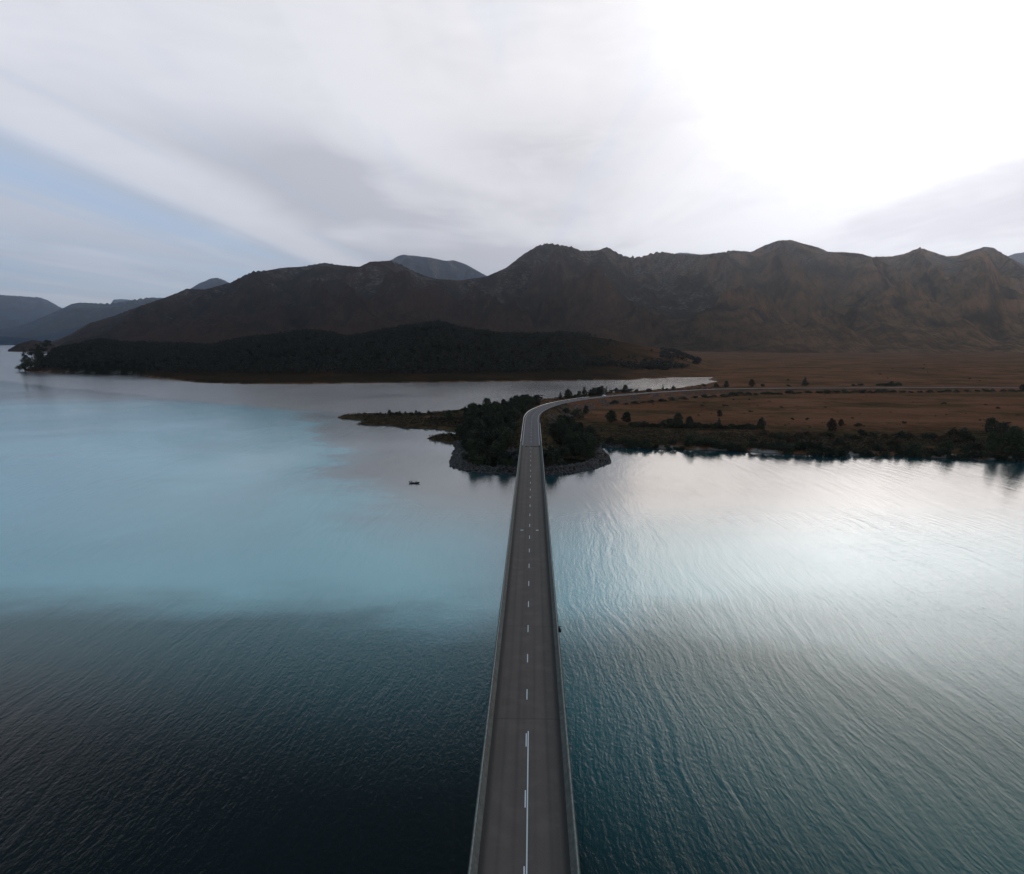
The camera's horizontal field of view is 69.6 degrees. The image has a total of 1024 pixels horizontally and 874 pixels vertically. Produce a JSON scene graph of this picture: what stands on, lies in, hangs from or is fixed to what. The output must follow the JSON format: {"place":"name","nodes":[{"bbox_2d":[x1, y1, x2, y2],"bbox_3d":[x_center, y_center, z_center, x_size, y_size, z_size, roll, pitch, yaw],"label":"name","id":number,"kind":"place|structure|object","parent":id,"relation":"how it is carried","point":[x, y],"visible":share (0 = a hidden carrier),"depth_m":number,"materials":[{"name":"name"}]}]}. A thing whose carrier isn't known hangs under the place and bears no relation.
{"place":"outdoors","nodes":[
{"label":"outdoors","id":0,"kind":"place"},
{"bbox_2d":[0,336,43,344],"bbox_3d":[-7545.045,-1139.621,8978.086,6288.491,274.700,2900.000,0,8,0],"label":"blue ridge","id":1,"kind":"structure","parent":0,"point":[4,340],"depth_m":8325.74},
{"bbox_2d":[0,295,61,328],"bbox_3d":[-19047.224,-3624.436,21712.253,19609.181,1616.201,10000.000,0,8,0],"label":"blue mountain","id":2,"kind":"structure","parent":0,"point":[17,310],"depth_m":21080.38,"materials":[{"name":"stone"}]},
{"bbox_2d":[8,340,58,351],"bbox_3d":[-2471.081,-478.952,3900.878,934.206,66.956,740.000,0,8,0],"label":"headland hill","id":3,"kind":"structure","parent":0,"point":[27,346],"depth_m":3711.66,"materials":[{"name":"stone"}]},
{"bbox_2d":[0,297,161,340],"bbox_3d":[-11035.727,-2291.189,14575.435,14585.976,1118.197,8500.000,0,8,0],"label":"blue ridge","id":4,"kind":"structure","parent":0,"point":[65,321],"depth_m":14620.55,"materials":[{"name":"stone"}]},
{"bbox_2d":[112,299,130,302],"bbox_3d":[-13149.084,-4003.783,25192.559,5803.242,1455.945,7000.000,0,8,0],"label":"pale peak","id":5,"kind":"structure","parent":0,"point":[117,300],"depth_m":25516.55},
{"bbox_2d":[191,278,228,288],"bbox_3d":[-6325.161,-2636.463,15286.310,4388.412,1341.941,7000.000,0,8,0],"label":"blue peak","id":6,"kind":"structure","parent":0,"point":[211,283],"depth_m":15218.04,"materials":[{"name":"stone"}]},
{"bbox_2d":[390,255,485,279],"bbox_3d":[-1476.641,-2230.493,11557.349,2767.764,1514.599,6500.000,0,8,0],"label":"grey blue peak","id":7,"kind":"structure","parent":0,"point":[430,267],"depth_m":12491.87,"materials":[{"name":"stone"}]},
{"bbox_2d":[0,345,1023,873],"bbox_3d":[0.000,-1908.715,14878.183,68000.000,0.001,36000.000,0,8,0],"label":"water","id":8,"kind":"structure","parent":0,"point":[248,629],"depth_m":142.84,"materials":[{"name":"liquid"}]},
{"bbox_2d":[467,441,580,873],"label":"bridge","id":9,"kind":"structure","parent":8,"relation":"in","point":[525,819],"depth_m":96.34,"materials":[{"name":"asphalt"}]},
{"bbox_2d":[0,0,1023,307],"label":"sky","id":10,"kind":"structure","parent":0,"point":[149,148],"materials":[{"name":"white"}]},
{"bbox_2d":[25,240,1023,353],"bbox_3d":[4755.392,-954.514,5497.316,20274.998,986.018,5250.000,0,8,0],"label":"mountain range","id":11,"kind":"structure","parent":0,"point":[785,296],"depth_m":4017.43,"materials":[{"name":"stone"}]},
{"bbox_2d":[25,325,1023,472],"bbox_3d":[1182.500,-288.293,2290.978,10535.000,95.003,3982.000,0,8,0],"label":"ground","id":12,"kind":"structure","parent":0,"point":[821,372],"depth_m":953.73,"materials":[{"name":"soil"}]},
{"bbox_2d":[15,349,31,368],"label":"tree","id":13,"kind":"object","parent":12,"relation":"on","point":[24,356],"visible":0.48,"depth_m":1374.69,"materials":[{"name":"green plant"}]},
{"bbox_2d":[18,357,40,370],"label":"shrub","id":14,"kind":"object","parent":12,"relation":"on","point":[33,363],"visible":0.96,"depth_m":1360.34,"materials":[{"name":"green plant"}]},
{"bbox_2d":[27,348,40,359],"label":"tree","id":15,"kind":"object","parent":12,"relation":"on","point":[35,352],"visible":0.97,"depth_m":1393.79,"materials":[{"name":"green plant"}]},
{"bbox_2d":[36,351,46,362],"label":"tree","id":16,"kind":"object","parent":12,"relation":"on","point":[41,357],"visible":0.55,"depth_m":1412.11,"materials":[{"name":"green plant"}]},
{"bbox_2d":[35,344,47,352],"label":"tree","id":17,"kind":"object","parent":12,"relation":"on","point":[42,349],"visible":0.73,"depth_m":1423.02,"materials":[{"name":"green plant"}]},
{"bbox_2d":[40,340,51,353],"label":"tree","id":18,"kind":"object","parent":12,"relation":"on","point":[47,342],"visible":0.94,"depth_m":1517.48,"materials":[{"name":"green plant"}]},
{"bbox_2d":[37,319,700,373],"bbox_3d":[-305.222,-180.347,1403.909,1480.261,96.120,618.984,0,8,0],"label":"woods","id":19,"kind":"object","parent":12,"relation":"on","point":[233,345],"visible":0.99,"depth_m":1310.15,"materials":[{"name":"green plant"}]},
{"bbox_2d":[444,410,452,419],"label":"tree","id":20,"kind":"object","parent":12,"relation":"on","point":[448,413],"visible":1,"depth_m":517.85,"materials":[{"name":"green plant"}]},
{"bbox_2d":[454,425,460,435],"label":"tree","id":21,"kind":"object","parent":12,"relation":"on","point":[457,430],"visible":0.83,"depth_m":433.24,"materials":[{"name":"green plant"}]},
{"bbox_2d":[458,428,468,437],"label":"tree","id":22,"kind":"object","parent":12,"relation":"on","point":[463,432],"visible":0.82,"depth_m":415.25,"materials":[{"name":"green plant"}]},
{"bbox_2d":[460,437,467,449],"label":"tree","id":23,"kind":"object","parent":12,"relation":"on","point":[463,441],"visible":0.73,"depth_m":380.17,"materials":[{"name":"green plant"}]},
{"bbox_2d":[461,453,472,459],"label":"shrub","id":24,"kind":"object","parent":12,"relation":"on","point":[465,455],"visible":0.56,"depth_m":346.31,"materials":[{"name":"green plant"}]},
{"bbox_2d":[468,402,476,411],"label":"tree","id":25,"kind":"object","parent":12,"relation":"on","point":[470,406],"visible":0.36,"depth_m":552.77,"materials":[{"name":"green plant"}]},
{"bbox_2d":[470,419,487,431],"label":"tree","id":26,"kind":"object","parent":12,"relation":"on","point":[475,425],"visible":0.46,"depth_m":434.88,"materials":[{"name":"green plant"}]},
{"bbox_2d":[473,454,490,465],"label":"shrub","id":27,"kind":"object","parent":12,"relation":"on","point":[479,461],"visible":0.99,"depth_m":332.18,"materials":[{"name":"green plant"}]},
{"bbox_2d":[482,398,491,403],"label":"tree","id":28,"kind":"object","parent":12,"relation":"on","point":[486,400],"visible":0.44,"depth_m":600.96,"materials":[{"name":"green plant"}]},
{"bbox_2d":[494,402,503,411],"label":"tree","id":29,"kind":"object","parent":12,"relation":"on","point":[497,405],"visible":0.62,"depth_m":550.75,"materials":[{"name":"green plant"}]},
{"bbox_2d":[495,449,511,464],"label":"tree","id":30,"kind":"object","parent":12,"relation":"on","point":[504,453],"visible":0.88,"depth_m":333.73,"materials":[{"name":"green plant"}]},
{"bbox_2d":[500,427,516,445],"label":"tree","id":31,"kind":"object","parent":12,"relation":"on","point":[511,438],"visible":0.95,"depth_m":369.52,"materials":[{"name":"green plant"}]},
{"bbox_2d":[501,457,515,465],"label":"shrub","id":32,"kind":"object","parent":12,"relation":"on","point":[508,462],"visible":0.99,"depth_m":331.29,"materials":[{"name":"green plant"}]},
{"bbox_2d":[516,402,526,413],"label":"tree","id":33,"kind":"object","parent":12,"relation":"on","point":[521,406],"visible":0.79,"depth_m":541.29,"materials":[{"name":"green plant"}]},
{"bbox_2d":[525,395,536,405],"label":"tree","id":34,"kind":"object","parent":12,"relation":"on","point":[531,400],"visible":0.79,"depth_m":617.24,"materials":[{"name":"green plant"}]},
{"bbox_2d":[448,440,626,475],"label":"rubble","id":35,"kind":"object","parent":12,"relation":"on","point":[458,461],"visible":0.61,"depth_m":335.68,"materials":[{"name":"stone"}]},
{"bbox_2d":[545,451,555,465],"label":"tree","id":36,"kind":"object","parent":12,"relation":"on","point":[550,456],"visible":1,"depth_m":328.32,"materials":[{"name":"green plant"}]},
{"bbox_2d":[543,446,558,463],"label":"tree","id":37,"kind":"object","parent":12,"relation":"on","point":[551,449],"visible":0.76,"depth_m":331.72,"materials":[{"name":"green plant"}]},
{"bbox_2d":[548,423,560,437],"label":"tree","id":38,"kind":"object","parent":12,"relation":"on","point":[554,427],"visible":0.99,"depth_m":409.56,"materials":[{"name":"green plant"}]},
{"bbox_2d":[557,417,566,428],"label":"tree","id":39,"kind":"object","parent":12,"relation":"on","point":[561,419],"visible":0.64,"depth_m":461.31,"materials":[{"name":"green plant"}]},
{"bbox_2d":[563,389,572,398],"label":"tree","id":40,"kind":"object","parent":12,"relation":"on","point":[567,393],"visible":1,"depth_m":705.28,"materials":[{"name":"green plant"}]},
{"bbox_2d":[572,425,582,433],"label":"tree","id":41,"kind":"object","parent":12,"relation":"on","point":[577,428],"visible":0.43,"depth_m":417.99,"materials":[{"name":"green plant"}]},
{"bbox_2d":[570,408,585,418],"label":"shrub","id":42,"kind":"object","parent":12,"relation":"on","point":[576,414],"visible":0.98,"depth_m":528.53,"materials":[{"name":"green plant"}]},
{"bbox_2d":[583,433,595,446],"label":"tree","id":43,"kind":"object","parent":12,"relation":"on","point":[586,437],"visible":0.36,"depth_m":386.29,"materials":[{"name":"green plant"}]},
{"bbox_2d":[586,448,594,458],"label":"tree","id":44,"kind":"object","parent":12,"relation":"on","point":[590,453],"visible":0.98,"depth_m":349.84,"materials":[{"name":"green plant"}]},
{"bbox_2d":[586,389,595,395],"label":"shrub","id":45,"kind":"object","parent":12,"relation":"on","point":[592,392],"visible":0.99,"depth_m":740.05,"materials":[{"name":"green plant"}]},
{"bbox_2d":[587,427,596,439],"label":"tree","id":46,"kind":"object","parent":12,"relation":"on","point":[590,430],"visible":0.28,"depth_m":405.61,"materials":[{"name":"green plant"}]},
{"bbox_2d":[585,435,599,449],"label":"tree","id":47,"kind":"object","parent":12,"relation":"on","point":[593,439],"visible":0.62,"depth_m":374.58,"materials":[{"name":"green plant"}]},
{"bbox_2d":[596,387,601,394],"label":"tree","id":48,"kind":"object","parent":12,"relation":"on","point":[598,390],"visible":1,"depth_m":744.88,"materials":[{"name":"green plant"}]},
{"bbox_2d":[605,436,614,443],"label":"shrub","id":49,"kind":"object","parent":12,"relation":"on","point":[609,439],"visible":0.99,"depth_m":403.49,"materials":[{"name":"green plant"}]},
{"bbox_2d":[605,410,617,422],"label":"tree","id":50,"kind":"object","parent":12,"relation":"on","point":[612,416],"visible":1,"depth_m":499.18,"materials":[{"name":"green plant"}]},
{"bbox_2d":[621,411,630,422],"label":"tree","id":51,"kind":"object","parent":12,"relation":"on","point":[626,418],"visible":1,"depth_m":499.05,"materials":[{"name":"green plant"}]},
{"bbox_2d":[624,438,642,448],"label":"shrub","id":52,"kind":"object","parent":12,"relation":"on","point":[634,442],"visible":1,"depth_m":397.47,"materials":[{"name":"green plant"}]},
{"bbox_2d":[640,443,653,448],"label":"shrub","id":53,"kind":"object","parent":12,"relation":"on","point":[648,445],"visible":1,"depth_m":394.78,"materials":[{"name":"green plant"}]},
{"bbox_2d":[661,418,672,423],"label":"shrub","id":54,"kind":"object","parent":12,"relation":"on","point":[669,420],"visible":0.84,"depth_m":486.66,"materials":[{"name":"green plant"}]},
{"bbox_2d":[673,412,683,423],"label":"tree","id":55,"kind":"object","parent":12,"relation":"on","point":[677,417],"visible":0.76,"depth_m":480.03,"materials":[{"name":"green plant"}]},
{"bbox_2d":[338,386,1023,460],"bbox_3d":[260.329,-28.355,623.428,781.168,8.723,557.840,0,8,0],"label":"undergrowth","id":56,"kind":"object","parent":12,"relation":"on","point":[722,435],"visible":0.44,"depth_m":425.23,"materials":[{"name":"green plant"}]},
{"bbox_2d":[685,416,692,424],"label":"tree","id":57,"kind":"object","parent":12,"relation":"on","point":[689,419],"visible":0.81,"depth_m":477.41,"materials":[{"name":"green plant"}]},
{"bbox_2d":[682,433,699,446],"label":"shrub","id":58,"kind":"object","parent":12,"relation":"on","point":[691,438],"visible":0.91,"depth_m":396.16,"materials":[{"name":"green plant"}]},
{"bbox_2d":[695,436,708,445],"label":"shrub","id":59,"kind":"object","parent":12,"relation":"on","point":[702,442],"visible":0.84,"depth_m":395.33,"materials":[{"name":"green plant"}]},
{"bbox_2d":[700,435,715,445],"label":"shrub","id":60,"kind":"object","parent":12,"relation":"on","point":[706,440],"visible":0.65,"depth_m":393.59,"materials":[{"name":"green plant"}]},
{"bbox_2d":[707,439,722,447],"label":"shrub","id":61,"kind":"object","parent":12,"relation":"on","point":[715,442],"visible":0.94,"depth_m":389.47,"materials":[{"name":"green plant"}]},
{"bbox_2d":[725,445,740,451],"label":"shrub","id":62,"kind":"object","parent":12,"relation":"on","point":[731,447],"visible":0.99,"depth_m":385.87,"materials":[{"name":"green plant"}]},
{"bbox_2d":[748,379,755,386],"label":"tree","id":63,"kind":"object","parent":12,"relation":"on","point":[752,383],"visible":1,"depth_m":878.63,"materials":[{"name":"green plant"}]},
{"bbox_2d":[750,442,761,448],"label":"shrub","id":64,"kind":"object","parent":12,"relation":"on","point":[755,445],"visible":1,"depth_m":386.45,"materials":[{"name":"green plant"}]},
{"bbox_2d":[756,417,765,428],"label":"tree","id":65,"kind":"object","parent":12,"relation":"on","point":[761,422],"visible":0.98,"depth_m":461.85,"materials":[{"name":"green plant"}]},
{"bbox_2d":[759,440,773,449],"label":"shrub","id":66,"kind":"object","parent":12,"relation":"on","point":[763,443],"visible":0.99,"depth_m":383.30,"materials":[{"name":"green plant"}]},
{"bbox_2d":[775,432,785,438],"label":"shrub","id":67,"kind":"object","parent":12,"relation":"on","point":[781,435],"visible":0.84,"depth_m":416.88,"materials":[{"name":"green plant"}]},
{"bbox_2d":[775,443,793,451],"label":"shrub","id":68,"kind":"object","parent":12,"relation":"on","point":[785,446],"visible":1,"depth_m":379.46,"materials":[{"name":"green plant"}]},
{"bbox_2d":[783,448,795,453],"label":"shrub","id":69,"kind":"object","parent":12,"relation":"on","point":[789,451],"visible":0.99,"depth_m":376.67,"materials":[{"name":"green plant"}]},
{"bbox_2d":[793,432,803,438],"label":"shrub","id":70,"kind":"object","parent":12,"relation":"on","point":[799,435],"visible":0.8,"depth_m":420.38,"materials":[{"name":"green plant"}]},
{"bbox_2d":[800,377,808,385],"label":"tree","id":71,"kind":"object","parent":12,"relation":"on","point":[805,382],"visible":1,"depth_m":886.28,"materials":[{"name":"green plant"}]},
{"bbox_2d":[798,440,816,450],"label":"shrub","id":72,"kind":"object","parent":12,"relation":"on","point":[809,444],"visible":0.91,"depth_m":378.63,"materials":[{"name":"green plant"}]},
{"bbox_2d":[805,449,820,455],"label":"shrub","id":73,"kind":"object","parent":12,"relation":"on","point":[813,452],"visible":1,"depth_m":370.46,"materials":[{"name":"green plant"}]},
{"bbox_2d":[818,445,832,456],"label":"shrub","id":74,"kind":"object","parent":12,"relation":"on","point":[823,449],"visible":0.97,"depth_m":369.75,"materials":[{"name":"green plant"}]},
{"bbox_2d":[827,447,834,455],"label":"tree","id":75,"kind":"object","parent":12,"relation":"on","point":[830,449],"visible":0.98,"depth_m":369.63,"materials":[{"name":"green plant"}]},
{"bbox_2d":[826,418,838,431],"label":"tree","id":76,"kind":"object","parent":12,"relation":"on","point":[833,424],"visible":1,"depth_m":454.46,"materials":[{"name":"green plant"}]},
{"bbox_2d":[831,437,845,444],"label":"shrub","id":77,"kind":"object","parent":12,"relation":"on","point":[839,441],"visible":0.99,"depth_m":394.95,"materials":[{"name":"green plant"}]},
{"bbox_2d":[832,448,844,456],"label":"shrub","id":78,"kind":"object","parent":12,"relation":"on","point":[836,452],"visible":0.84,"depth_m":369.67,"materials":[{"name":"green plant"}]},
{"bbox_2d":[838,448,849,457],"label":"shrub","id":79,"kind":"object","parent":12,"relation":"on","point":[842,453],"visible":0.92,"depth_m":367.04,"materials":[{"name":"green plant"}]},
{"bbox_2d":[856,451,867,455],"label":"shrub","id":80,"kind":"object","parent":12,"relation":"on","point":[859,452],"visible":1,"depth_m":370.67,"materials":[{"name":"green plant"}]},
{"bbox_2d":[857,428,868,435],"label":"shrub","id":81,"kind":"object","parent":12,"relation":"on","point":[863,432],"visible":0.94,"depth_m":429.91,"materials":[{"name":"green plant"}]},
{"bbox_2d":[871,443,885,450],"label":"shrub","id":82,"kind":"object","parent":12,"relation":"on","point":[879,448],"visible":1,"depth_m":375.25,"materials":[{"name":"green plant"}]},
{"bbox_2d":[879,451,890,456],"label":"shrub","id":83,"kind":"object","parent":12,"relation":"on","point":[885,454],"visible":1,"depth_m":368.88,"materials":[{"name":"green plant"}]},
{"bbox_2d":[894,430,908,438],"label":"shrub","id":84,"kind":"object","parent":12,"relation":"on","point":[901,434],"visible":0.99,"depth_m":420.04,"materials":[{"name":"green plant"}]},
{"bbox_2d":[895,450,907,456],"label":"shrub","id":85,"kind":"object","parent":12,"relation":"on","point":[899,453],"visible":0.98,"depth_m":369.35,"materials":[{"name":"green plant"}]},
{"bbox_2d":[903,447,916,456],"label":"shrub","id":86,"kind":"object","parent":12,"relation":"on","point":[911,452],"visible":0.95,"depth_m":367.81,"materials":[{"name":"green plant"}]},
{"bbox_2d":[902,442,922,449],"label":"shrub","id":87,"kind":"object","parent":12,"relation":"on","point":[913,444],"visible":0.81,"depth_m":373.42,"materials":[{"name":"green plant"}]},
{"bbox_2d":[915,448,931,458],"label":"shrub","id":88,"kind":"object","parent":12,"relation":"on","point":[920,451],"visible":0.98,"depth_m":364.66,"materials":[{"name":"green plant"}]},
{"bbox_2d":[920,432,935,438],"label":"shrub","id":89,"kind":"object","parent":12,"relation":"on","point":[926,435],"visible":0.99,"depth_m":418.64,"materials":[{"name":"green plant"}]},
{"bbox_2d":[934,448,950,456],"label":"shrub","id":90,"kind":"object","parent":12,"relation":"on","point":[946,452],"visible":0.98,"depth_m":364.60,"materials":[{"name":"green plant"}]},
{"bbox_2d":[935,439,956,452],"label":"shrub","id":91,"kind":"object","parent":12,"relation":"on","point":[949,446],"visible":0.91,"depth_m":368.41,"materials":[{"name":"green plant"}]},
{"bbox_2d":[944,427,961,438],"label":"shrub","id":92,"kind":"object","parent":12,"relation":"on","point":[953,431],"visible":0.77,"depth_m":414.20,"materials":[{"name":"green plant"}]},
{"bbox_2d":[957,453,968,458],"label":"shrub","id":93,"kind":"object","parent":12,"relation":"on","point":[963,455],"visible":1,"depth_m":360.83,"materials":[{"name":"green plant"}]},
{"bbox_2d":[958,427,971,440],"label":"tree","id":94,"kind":"object","parent":12,"relation":"on","point":[963,431],"visible":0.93,"depth_m":410.09,"materials":[{"name":"green plant"}]},
{"bbox_2d":[958,445,975,453],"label":"shrub","id":95,"kind":"object","parent":12,"relation":"on","point":[966,449],"visible":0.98,"depth_m":367.35,"materials":[{"name":"green plant"}]},
{"bbox_2d":[964,435,976,440],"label":"shrub","id":96,"kind":"object","parent":12,"relation":"on","point":[971,438],"visible":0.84,"depth_m":411.04,"materials":[{"name":"green plant"}]},
{"bbox_2d":[967,450,981,458],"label":"shrub","id":97,"kind":"object","parent":12,"relation":"on","point":[973,454],"visible":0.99,"depth_m":361.08,"materials":[{"name":"green plant"}]},
{"bbox_2d":[984,417,998,432],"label":"tree","id":98,"kind":"object","parent":12,"relation":"on","point":[991,422],"visible":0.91,"depth_m":436.19,"materials":[{"name":"green plant"}]},
{"bbox_2d":[984,431,1000,452],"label":"tree","id":99,"kind":"object","parent":12,"relation":"on","point":[992,445],"visible":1,"depth_m":366.17,"materials":[{"name":"green plant"}]},
{"bbox_2d":[991,454,1004,459],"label":"shrub","id":100,"kind":"object","parent":12,"relation":"on","point":[996,456],"visible":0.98,"depth_m":357.11,"materials":[{"name":"green plant"}]},
{"bbox_2d":[993,421,1010,434],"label":"tree","id":101,"kind":"object","parent":12,"relation":"on","point":[1004,426],"visible":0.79,"depth_m":430.39,"materials":[{"name":"green plant"}]},
{"bbox_2d":[999,425,1023,454],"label":"tree","id":102,"kind":"object","parent":12,"relation":"on","point":[1013,442],"visible":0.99,"depth_m":360.95,"materials":[{"name":"green plant"}]},
{"bbox_2d":[1011,452,1023,461],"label":"shrub","id":103,"kind":"object","parent":12,"relation":"on","point":[1020,455],"visible":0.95,"depth_m":354.16,"materials":[{"name":"green plant"}]},
{"bbox_2d":[521,387,1018,444],"bbox_3d":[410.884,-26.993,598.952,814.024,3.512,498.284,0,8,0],"label":"road","id":104,"kind":"structure","parent":0,"point":[532,435],"depth_m":507.00,"materials":[{"name":"asphalt"}]},
{"bbox_2d":[521,397,586,435],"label":"guard rail","id":105,"kind":"object","parent":104,"relation":"on","point":[546,404],"visible":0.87,"depth_m":574.90,"materials":[{"name":"metal"}]},
{"bbox_2d":[1008,252,1023,264],"bbox_3d":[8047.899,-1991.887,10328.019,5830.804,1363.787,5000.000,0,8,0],"label":"hazy right peak","id":106,"kind":"structure","parent":0,"point":[1018,257],"depth_m":10352.71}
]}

